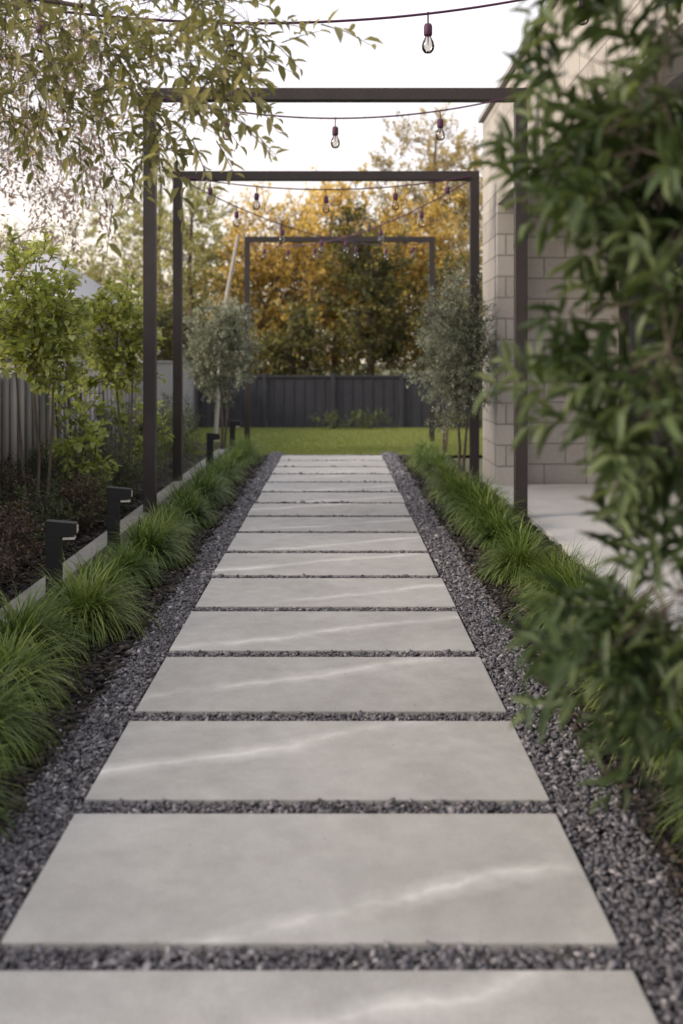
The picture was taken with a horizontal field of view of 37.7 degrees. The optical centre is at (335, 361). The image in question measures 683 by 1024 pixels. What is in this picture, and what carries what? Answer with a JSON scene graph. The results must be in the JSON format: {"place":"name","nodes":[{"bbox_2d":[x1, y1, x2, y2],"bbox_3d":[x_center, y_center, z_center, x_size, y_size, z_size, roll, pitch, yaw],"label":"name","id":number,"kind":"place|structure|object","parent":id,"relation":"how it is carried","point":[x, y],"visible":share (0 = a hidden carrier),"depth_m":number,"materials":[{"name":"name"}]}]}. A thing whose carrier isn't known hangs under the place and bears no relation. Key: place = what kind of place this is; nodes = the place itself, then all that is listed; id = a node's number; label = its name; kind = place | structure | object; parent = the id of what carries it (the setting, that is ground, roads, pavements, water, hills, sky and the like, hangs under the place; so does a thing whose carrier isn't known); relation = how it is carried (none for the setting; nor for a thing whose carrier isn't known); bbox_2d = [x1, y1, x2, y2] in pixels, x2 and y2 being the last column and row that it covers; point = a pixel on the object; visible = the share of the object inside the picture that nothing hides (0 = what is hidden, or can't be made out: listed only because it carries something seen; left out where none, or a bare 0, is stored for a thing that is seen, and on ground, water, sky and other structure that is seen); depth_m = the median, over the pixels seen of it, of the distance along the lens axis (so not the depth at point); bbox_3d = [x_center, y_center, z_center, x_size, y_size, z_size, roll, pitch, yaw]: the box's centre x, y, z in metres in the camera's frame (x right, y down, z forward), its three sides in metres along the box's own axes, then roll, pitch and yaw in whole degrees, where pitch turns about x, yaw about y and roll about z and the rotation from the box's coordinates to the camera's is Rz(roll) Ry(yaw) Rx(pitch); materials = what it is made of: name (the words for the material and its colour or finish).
{"place":"outdoors","nodes":[
{"label":"outdoors","id":0,"kind":"place"},
{"bbox_2d":[0,254,119,311],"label":"roof","id":1,"kind":"structure","parent":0,"point":[88,288],"depth_m":21.04,"materials":[{"name":"metal"}]},
{"bbox_2d":[0,300,127,372],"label":"walls","id":2,"kind":"structure","parent":0,"point":[97,328],"depth_m":20.76,"materials":[{"name":"grey"}]},
{"bbox_2d":[1,317,12,363],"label":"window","id":3,"kind":"structure","parent":2,"relation":"attached to","point":[8,359],"depth_m":18.97,"materials":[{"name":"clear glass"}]},
{"bbox_2d":[0,0,538,362],"label":"sky","id":4,"kind":"structure","parent":0,"point":[469,44],"materials":[{"name":"white"}]},
{"bbox_2d":[162,427,482,454],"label":"lawn","id":5,"kind":"structure","parent":0,"point":[380,447],"depth_m":14.65,"materials":[{"name":"green plant"}]},
{"bbox_2d":[142,363,172,443],"bbox_3d":[-2.500,0.595,14.110,0.060,1.170,2.180,0,0,0],"label":"panel","id":6,"kind":"object","parent":5,"relation":"on","point":[166,369],"visible":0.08,"depth_m":14.49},
{"bbox_2d":[140,360,193,362],"bbox_3d":[-2.500,-0.005,15.210,0.100,0.029,4.380,0,0,0],"label":"coping","id":7,"kind":"object","parent":6,"relation":"on","point":[165,361],"visible":0.36,"depth_m":14.33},
{"bbox_2d":[183,363,193,430],"bbox_3d":[-2.500,0.595,16.325,0.060,1.170,2.150,0,0,0],"label":"panel","id":8,"kind":"object","parent":5,"relation":"on","point":[188,390],"visible":0.14,"depth_m":16.75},
{"bbox_2d":[183,286,265,448],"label":"olive tree","id":9,"kind":"object","parent":5,"relation":"on","point":[213,340],"visible":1,"depth_m":12.28,"materials":[{"name":"green plant"}]},
{"bbox_2d":[214,235,239,432],"bbox_3d":[-1.645,-0.364,15.000,0.399,3.092,0.069,0,0,0],"label":"timber pole","id":10,"kind":"object","parent":5,"relation":"on","point":[216,421],"visible":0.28,"depth_m":14.98,"materials":[{"name":"brown wood"}]},
{"bbox_2d":[308,409,341,429],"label":"garden shrub","id":11,"kind":"object","parent":5,"relation":"on","point":[330,416],"visible":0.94,"depth_m":17.06,"materials":[{"name":"green plant"}]},
{"bbox_2d":[194,373,482,427],"bbox_3d":[2.914,0.690,17.500,10.799,0.980,0.080,0,0,0],"label":"charcoal fence","id":12,"kind":"object","parent":5,"relation":"on","point":[287,401],"visible":0.31,"depth_m":17.50,"materials":[{"name":"grey metal"}]},
{"bbox_2d":[244,237,436,442],"bbox_3d":[0.050,-0.315,14.300,2.795,2.950,0.155,0,0,0],"label":"steel arbor frame","id":13,"kind":"object","parent":5,"relation":"on","point":[247,240],"visible":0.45,"depth_m":14.26,"materials":[{"name":"black metal"}]},
{"bbox_2d":[192,185,429,260],"bbox_3d":[-0.030,-1.478,11.675,0.068,0.495,5.826,0,0,28],"label":"festoon string light","id":14,"kind":"object","parent":13,"relation":"hanging from","point":[236,215],"visible":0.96,"depth_m":10.99,"materials":[{"name":"black plastic"}]},
{"bbox_2d":[249,181,468,261],"bbox_3d":[-0.010,-1.463,11.675,0.068,0.484,5.701,0,0,-25],"label":"festoon string light","id":15,"kind":"object","parent":13,"relation":"hanging from","point":[421,215],"visible":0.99,"depth_m":10.99,"materials":[{"name":"black plastic"}]},
{"bbox_2d":[328,409,378,428],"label":"garden shrub","id":16,"kind":"object","parent":5,"relation":"on","point":[358,414],"visible":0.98,"depth_m":16.98,"materials":[{"name":"green plant"}]},
{"bbox_2d":[356,407,395,429],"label":"garden shrub","id":17,"kind":"object","parent":5,"relation":"on","point":[378,416],"visible":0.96,"depth_m":17.03,"materials":[{"name":"green plant"}]},
{"bbox_2d":[452,409,482,428],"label":"garden shrub","id":18,"kind":"object","parent":5,"relation":"on","point":[480,414],"visible":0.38,"depth_m":16.99,"materials":[{"name":"green plant"}]},
{"bbox_2d":[0,455,658,1023],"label":"paver path","id":19,"kind":"structure","parent":0,"point":[184,883],"depth_m":2.40,"materials":[{"name":"grey concrete"}]},
{"bbox_2d":[241,363,487,486],"bbox_3d":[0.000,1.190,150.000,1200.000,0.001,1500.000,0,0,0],"label":"ground","id":20,"kind":"structure","parent":0,"point":[387,372],"depth_m":12.73,"materials":[{"name":"green plant"}]},
{"bbox_2d":[0,204,142,324],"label":"pale tree","id":21,"kind":"object","parent":20,"relation":"on","point":[91,231],"visible":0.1,"depth_m":29.97,"materials":[{"name":"beige plant"}]},
{"bbox_2d":[0,0,188,295],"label":"blossom tree","id":22,"kind":"object","parent":20,"relation":"on","point":[66,195],"visible":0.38,"depth_m":7.81,"materials":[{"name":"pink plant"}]},
{"bbox_2d":[0,449,226,631],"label":"garden kerb","id":23,"kind":"structure","parent":20,"relation":"on","point":[85,551],"depth_m":5.77,"materials":[{"name":"concrete"}]},
{"bbox_2d":[0,442,229,606],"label":"mulch bed","id":24,"kind":"object","parent":20,"relation":"on","point":[164,480],"visible":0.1,"depth_m":9.51,"materials":[{"name":"soil"}]},
{"bbox_2d":[0,522,29,585],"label":"garden shrub","id":25,"kind":"object","parent":24,"relation":"on","point":[5,559],"visible":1,"depth_m":4.64,"materials":[{"name":"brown plant"}]},
{"bbox_2d":[0,301,30,379],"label":"young tree","id":26,"kind":"object","parent":24,"relation":"on","point":[5,372],"visible":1,"depth_m":5.97,"materials":[{"name":"green plant"}]},
{"bbox_2d":[0,450,40,529],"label":"garden shrub","id":27,"kind":"object","parent":24,"relation":"on","point":[5,475],"visible":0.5,"depth_m":6.62,"materials":[{"name":"brown plant"}]},
{"bbox_2d":[0,492,65,578],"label":"garden shrub","id":28,"kind":"object","parent":24,"relation":"on","point":[20,530],"visible":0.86,"depth_m":5.23,"materials":[{"name":"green plant"}]},
{"bbox_2d":[0,447,85,513],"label":"garden shrub","id":29,"kind":"object","parent":24,"relation":"on","point":[32,461],"visible":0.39,"depth_m":7.29,"materials":[{"name":"brown plant"}]},
{"bbox_2d":[1,475,93,554],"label":"garden shrub","id":30,"kind":"object","parent":24,"relation":"on","point":[51,503],"visible":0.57,"depth_m":6.08,"materials":[{"name":"green plant"}]},
{"bbox_2d":[0,225,95,532],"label":"young tree","id":31,"kind":"object","parent":24,"relation":"on","point":[35,339],"visible":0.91,"depth_m":6.52,"materials":[{"name":"green plant"}]},
{"bbox_2d":[27,270,103,485],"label":"young tree","id":32,"kind":"object","parent":24,"relation":"on","point":[84,373],"visible":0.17,"depth_m":8.59,"materials":[{"name":"green plant"}]},
{"bbox_2d":[31,432,100,495],"bbox_3d":[-2.216,0.871,8.164,0.603,0.621,0.633,0,0,0],"label":"garden shrub","id":33,"kind":"object","parent":24,"relation":"on","point":[75,460],"visible":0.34,"depth_m":8.16,"materials":[{"name":"green plant"}]},
{"bbox_2d":[31,466,109,534],"bbox_3d":[-1.742,0.931,6.595,0.566,0.478,0.561,0,0,0],"label":"garden shrub","id":34,"kind":"object","parent":24,"relation":"on","point":[81,500],"visible":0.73,"depth_m":6.58,"materials":[{"name":"green plant"}]},
{"bbox_2d":[0,365,142,511],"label":"paling fence","id":35,"kind":"object","parent":24,"relation":"on","point":[9,434],"visible":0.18,"depth_m":8.26,"materials":[{"name":"grey wood"}]},
{"bbox_2d":[45,380,121,515],"bbox_3d":[-1.847,0.641,7.269,0.578,1.018,0.572,0,0,0],"label":"broadleaf shrub","id":36,"kind":"object","parent":24,"relation":"on","point":[69,446],"visible":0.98,"depth_m":7.29,"materials":[{"name":"green plant"}]},
{"bbox_2d":[50,466,119,525],"bbox_3d":[-1.752,0.964,6.984,0.509,0.504,0.602,0,0,-22],"label":"garden shrub","id":37,"kind":"object","parent":24,"relation":"on","point":[98,493],"visible":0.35,"depth_m":6.93,"materials":[{"name":"brown plant"}]},
{"bbox_2d":[72,408,125,484],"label":"garden shrub","id":38,"kind":"object","parent":24,"relation":"on","point":[101,447],"visible":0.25,"depth_m":9.11,"materials":[{"name":"green plant"}]},
{"bbox_2d":[86,450,142,508],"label":"garden shrub","id":39,"kind":"object","parent":24,"relation":"on","point":[121,469],"visible":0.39,"depth_m":7.71,"materials":[{"name":"green plant"}]},
{"bbox_2d":[69,270,166,504],"bbox_3d":[-1.720,0.217,7.917,0.767,1.869,0.789,0,0,0],"label":"young tree","id":40,"kind":"object","parent":24,"relation":"on","point":[125,313],"visible":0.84,"depth_m":7.80,"materials":[{"name":"green plant"}]},
{"bbox_2d":[91,390,158,468],"bbox_3d":[-2.155,0.703,10.002,0.776,0.895,0.694,0,0,0],"label":"garden shrub","id":41,"kind":"object","parent":24,"relation":"on","point":[126,434],"visible":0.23,"depth_m":9.95,"materials":[{"name":"green plant"}]},
{"bbox_2d":[87,433,170,493],"bbox_3d":[-1.726,0.875,8.392,0.668,0.592,0.658,0,0,36],"label":"garden shrub","id":42,"kind":"object","parent":24,"relation":"on","point":[140,457],"visible":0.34,"depth_m":8.35,"materials":[{"name":"green plant"}]},
{"bbox_2d":[107,393,174,489],"bbox_3d":[-1.697,0.705,8.847,0.581,0.890,0.707,0,0,0],"label":"broadleaf shrub","id":43,"kind":"object","parent":24,"relation":"on","point":[123,419],"visible":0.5,"depth_m":8.75,"materials":[{"name":"green plant"}]},
{"bbox_2d":[116,403,186,476],"bbox_3d":[-1.717,0.777,9.627,0.716,0.779,0.652,0,0,-36],"label":"garden shrub","id":44,"kind":"object","parent":24,"relation":"on","point":[169,442],"visible":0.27,"depth_m":9.64,"materials":[{"name":"green plant"}]},
{"bbox_2d":[157,415,200,473],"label":"garden shrub","id":45,"kind":"object","parent":24,"relation":"on","point":[187,448],"visible":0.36,"depth_m":10.25,"materials":[{"name":"green plant"}]},
{"bbox_2d":[159,409,198,442],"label":"garden shrub","id":46,"kind":"object","parent":24,"relation":"on","point":[172,426],"visible":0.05,"depth_m":13.31,"materials":[{"name":"green plant"}]},
{"bbox_2d":[157,389,203,455],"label":"garden shrub","id":47,"kind":"object","parent":24,"relation":"on","point":[185,402],"visible":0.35,"depth_m":12.25,"materials":[{"name":"green plant"}]},
{"bbox_2d":[157,403,206,461],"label":"garden shrub","id":48,"kind":"object","parent":24,"relation":"on","point":[186,430],"visible":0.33,"depth_m":11.09,"materials":[{"name":"green plant"}]},
{"bbox_2d":[0,0,382,284],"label":"overhanging garden tree","id":49,"kind":"object","parent":24,"relation":"on","point":[194,100],"visible":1,"depth_m":3.16,"materials":[{"name":"green plant"}]},
{"bbox_2d":[0,455,267,830],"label":"mulch bed","id":50,"kind":"object","parent":20,"relation":"on","point":[39,766],"visible":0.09,"depth_m":3.60,"materials":[{"name":"soil"}]},
{"bbox_2d":[45,519,77,610],"bbox_3d":[-1.250,0.940,4.565,0.139,0.440,0.070,0,0,-8],"label":"bollard light","id":51,"kind":"object","parent":50,"relation":"on","point":[57,532],"visible":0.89,"depth_m":4.53,"materials":[{"name":"black metal"}]},
{"bbox_2d":[107,486,131,556],"bbox_3d":[-1.250,0.940,5.785,0.139,0.440,0.070,0,0,-8],"label":"bollard light","id":52,"kind":"object","parent":50,"relation":"on","point":[116,496],"visible":0.88,"depth_m":5.75,"materials":[{"name":"black metal"}]},
{"bbox_2d":[0,432,270,841],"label":"ornamental grass","id":53,"kind":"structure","parent":50,"relation":"on","point":[27,640],"depth_m":4.15,"materials":[{"name":"green plant"}]},
{"bbox_2d":[207,432,219,465],"bbox_3d":[-1.250,0.940,10.205,0.139,0.440,0.070,0,0,-8],"label":"bollard light","id":54,"kind":"object","parent":50,"relation":"on","point":[211,437],"visible":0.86,"depth_m":10.17,"materials":[{"name":"black metal"}]},
{"bbox_2d":[230,420,240,451],"bbox_3d":[-1.250,0.940,12.405,0.139,0.440,0.070,0,0,-8],"label":"bollard light","id":55,"kind":"object","parent":50,"relation":"on","point":[233,423],"visible":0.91,"depth_m":12.37,"materials":[{"name":"black metal"}]},
{"bbox_2d":[173,171,478,486],"bbox_3d":[-0.090,-0.280,9.040,2.840,2.880,0.160,0,0,0],"label":"steel arbor frame","id":56,"kind":"object","parent":50,"relation":"on","point":[473,179],"visible":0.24,"depth_m":9.00,"materials":[{"name":"black metal"}]},
{"bbox_2d":[181,176,470,212],"bbox_3d":[-0.090,-1.506,8.990,2.602,0.339,0.068,0,0,0],"label":"festoon string light","id":57,"kind":"object","parent":56,"relation":"hanging from","point":[395,194],"visible":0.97,"depth_m":8.99,"materials":[{"name":"black plastic"}]},
{"bbox_2d":[143,88,530,525],"bbox_3d":[-0.005,-0.395,7.150,2.815,3.110,0.165,0,0,0],"label":"steel arbor frame","id":58,"kind":"object","parent":50,"relation":"on","point":[381,95],"visible":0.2,"depth_m":7.11,"materials":[{"name":"black metal"}]},
{"bbox_2d":[154,96,507,148],"bbox_3d":[-0.005,-1.706,7.100,2.573,0.379,0.068,0,0,0],"label":"festoon string light","id":59,"kind":"object","parent":58,"relation":"hanging from","point":[335,127],"visible":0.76,"depth_m":7.10,"materials":[{"name":"black plastic"}]},
{"bbox_2d":[73,147,235,356],"bbox_3d":[-5.183,-2.404,27.955,4.643,7.177,4.138,0,0,-16],"label":"pale tree","id":60,"kind":"object","parent":20,"relation":"on","point":[160,209],"visible":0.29,"depth_m":27.88,"materials":[{"name":"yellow plant"}]},
{"bbox_2d":[123,290,254,374],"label":"evergreen tree","id":61,"kind":"object","parent":20,"relation":"on","point":[163,322],"visible":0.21,"depth_m":21.48,"materials":[{"name":"green plant"}]},
{"bbox_2d":[120,183,271,353],"bbox_3d":[-3.444,-1.698,25.259,3.993,5.765,3.432,0,0,32],"label":"pale tree","id":62,"kind":"object","parent":20,"relation":"on","point":[206,257],"visible":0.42,"depth_m":24.89,"materials":[{"name":"green plant"}]},
{"bbox_2d":[65,256,482,389],"bbox_3d":[-0.017,-0.855,35.484,34.372,5.853,5.523,0,0,0],"label":"distant tree belt","id":63,"kind":"object","parent":20,"relation":"on","point":[107,261],"visible":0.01,"depth_m":35.15,"materials":[{"name":"green plant"}]},
{"bbox_2d":[195,181,362,374],"bbox_3d":[-1.380,-1.547,24.009,4.059,5.823,4.112,0,0,0],"label":"golden tree","id":64,"kind":"object","parent":20,"relation":"on","point":[279,268],"visible":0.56,"depth_m":23.59,"materials":[{"name":"orange plant"}]},
{"bbox_2d":[250,295,350,374],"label":"evergreen tree","id":65,"kind":"object","parent":20,"relation":"on","point":[286,343],"visible":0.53,"depth_m":20.77,"materials":[{"name":"green plant"}]},
{"bbox_2d":[252,162,420,374],"bbox_3d":[-0.171,-2.029,26.973,4.764,6.428,4.828,0,0,-36],"label":"golden tree","id":66,"kind":"object","parent":20,"relation":"on","point":[332,200],"visible":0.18,"depth_m":26.34,"materials":[{"name":"orange plant"}]},
{"bbox_2d":[0,451,682,1023],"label":"slate gravel","id":67,"kind":"structure","parent":20,"relation":"on","point":[488,643],"depth_m":2.56,"materials":[{"name":"grey gravel"}]},
{"bbox_2d":[0,454,682,903],"bbox_3d":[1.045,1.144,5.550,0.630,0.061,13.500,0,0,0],"label":"mulch bed","id":68,"kind":"object","parent":20,"relation":"on","point":[644,819],"visible":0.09,"depth_m":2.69,"materials":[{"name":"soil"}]},
{"bbox_2d":[406,262,505,480],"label":"olive tree","id":69,"kind":"object","parent":68,"relation":"on","point":[461,330],"visible":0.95,"depth_m":8.90,"materials":[{"name":"green plant"}]},
{"bbox_2d":[402,434,682,865],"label":"ornamental grass","id":70,"kind":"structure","parent":68,"relation":"on","point":[483,512],"depth_m":5.60,"materials":[{"name":"green plant"}]},
{"bbox_2d":[462,0,682,815],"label":"evergreen shrub","id":71,"kind":"object","parent":68,"relation":"on","point":[617,196],"visible":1,"depth_m":1.57,"materials":[{"name":"green plant"}]},
{"bbox_2d":[305,195,428,378],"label":"evergreen tree","id":72,"kind":"object","parent":20,"relation":"on","point":[362,273],"visible":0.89,"depth_m":22.24,"materials":[{"name":"green plant"}]},
{"bbox_2d":[341,181,481,408],"bbox_3d":[2.016,-1.674,25.082,3.916,5.924,3.944,0,0,0],"label":"golden tree","id":73,"kind":"object","parent":20,"relation":"on","point":[418,269],"visible":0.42,"depth_m":24.56,"materials":[{"name":"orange plant"}]},
{"bbox_2d":[352,103,482,319],"bbox_3d":[2.874,-3.318,29.100,5.037,9.004,5.092,0,0,0],"label":"russet tree","id":74,"kind":"object","parent":20,"relation":"on","point":[434,165],"visible":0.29,"depth_m":28.82,"materials":[{"name":"orange plant"}]},
{"bbox_2d":[392,244,482,371],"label":"evergreen tree","id":75,"kind":"object","parent":20,"relation":"on","point":[415,319],"visible":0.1,"depth_m":21.76,"materials":[{"name":"green plant"}]},
{"bbox_2d":[410,128,482,360],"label":"russet tree","id":76,"kind":"object","parent":20,"relation":"on","point":[464,243],"visible":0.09,"depth_m":33.18,"materials":[{"name":"orange plant"}]},
{"bbox_2d":[489,484,682,634],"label":"patio slab","id":77,"kind":"structure","parent":20,"relation":"on","point":[558,509],"depth_m":6.79,"materials":[{"name":"concrete"}]},
{"bbox_2d":[483,204,513,484],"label":"column","id":78,"kind":"structure","parent":77,"relation":"on","point":[498,292],"depth_m":9.00,"materials":[{"name":"brick"}]},
{"bbox_2d":[483,0,682,217],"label":"parapet beam","id":79,"kind":"structure","parent":78,"relation":"on","point":[576,63],"depth_m":6.27,"materials":[{"name":"stone"}]},
{"bbox_2d":[2,0,588,64],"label":"festoon string light","id":80,"kind":"object","parent":79,"relation":"hanging from","point":[427,29],"visible":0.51,"depth_m":4.71,"materials":[{"name":"black plastic"}]},
{"bbox_2d":[528,210,678,483],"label":"back wall","id":81,"kind":"structure","parent":20,"relation":"on","point":[551,465],"depth_m":9.20,"materials":[{"name":"stone"}]},
{"bbox_2d":[528,104,677,207],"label":"wall","id":82,"kind":"structure","parent":81,"relation":"on","point":[531,201],"depth_m":9.20,"materials":[{"name":"stone"}]},
{"bbox_2d":[478,0,682,122],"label":"coping","id":83,"kind":"object","parent":82,"relation":"on","point":[511,68],"visible":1,"depth_m":8.52,"materials":[{"name":"metal"}]},
{"bbox_2d":[619,245,671,480],"bbox_3d":[3.250,0.030,9.174,1.300,2.200,0.048,0,0,0],"label":"door frame","id":84,"kind":"object","parent":81,"relation":"attached to","point":[624,318],"depth_m":9.15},
{"bbox_2d":[628,253,682,478],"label":"door glass","id":85,"kind":"object","parent":84,"relation":"in","point":[632,336],"depth_m":9.13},
{"bbox_2d":[404,318,481,451],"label":"olive tree","id":86,"kind":"object","parent":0,"point":[444,443],"visible":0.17,"depth_m":12.59,"materials":[{"name":"green plant"}]},
{"bbox_2d":[425,409,468,429],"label":"garden shrub","id":87,"kind":"object","parent":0,"point":[451,427],"visible":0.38,"depth_m":16.95,"materials":[{"name":"green plant"}]}
]}

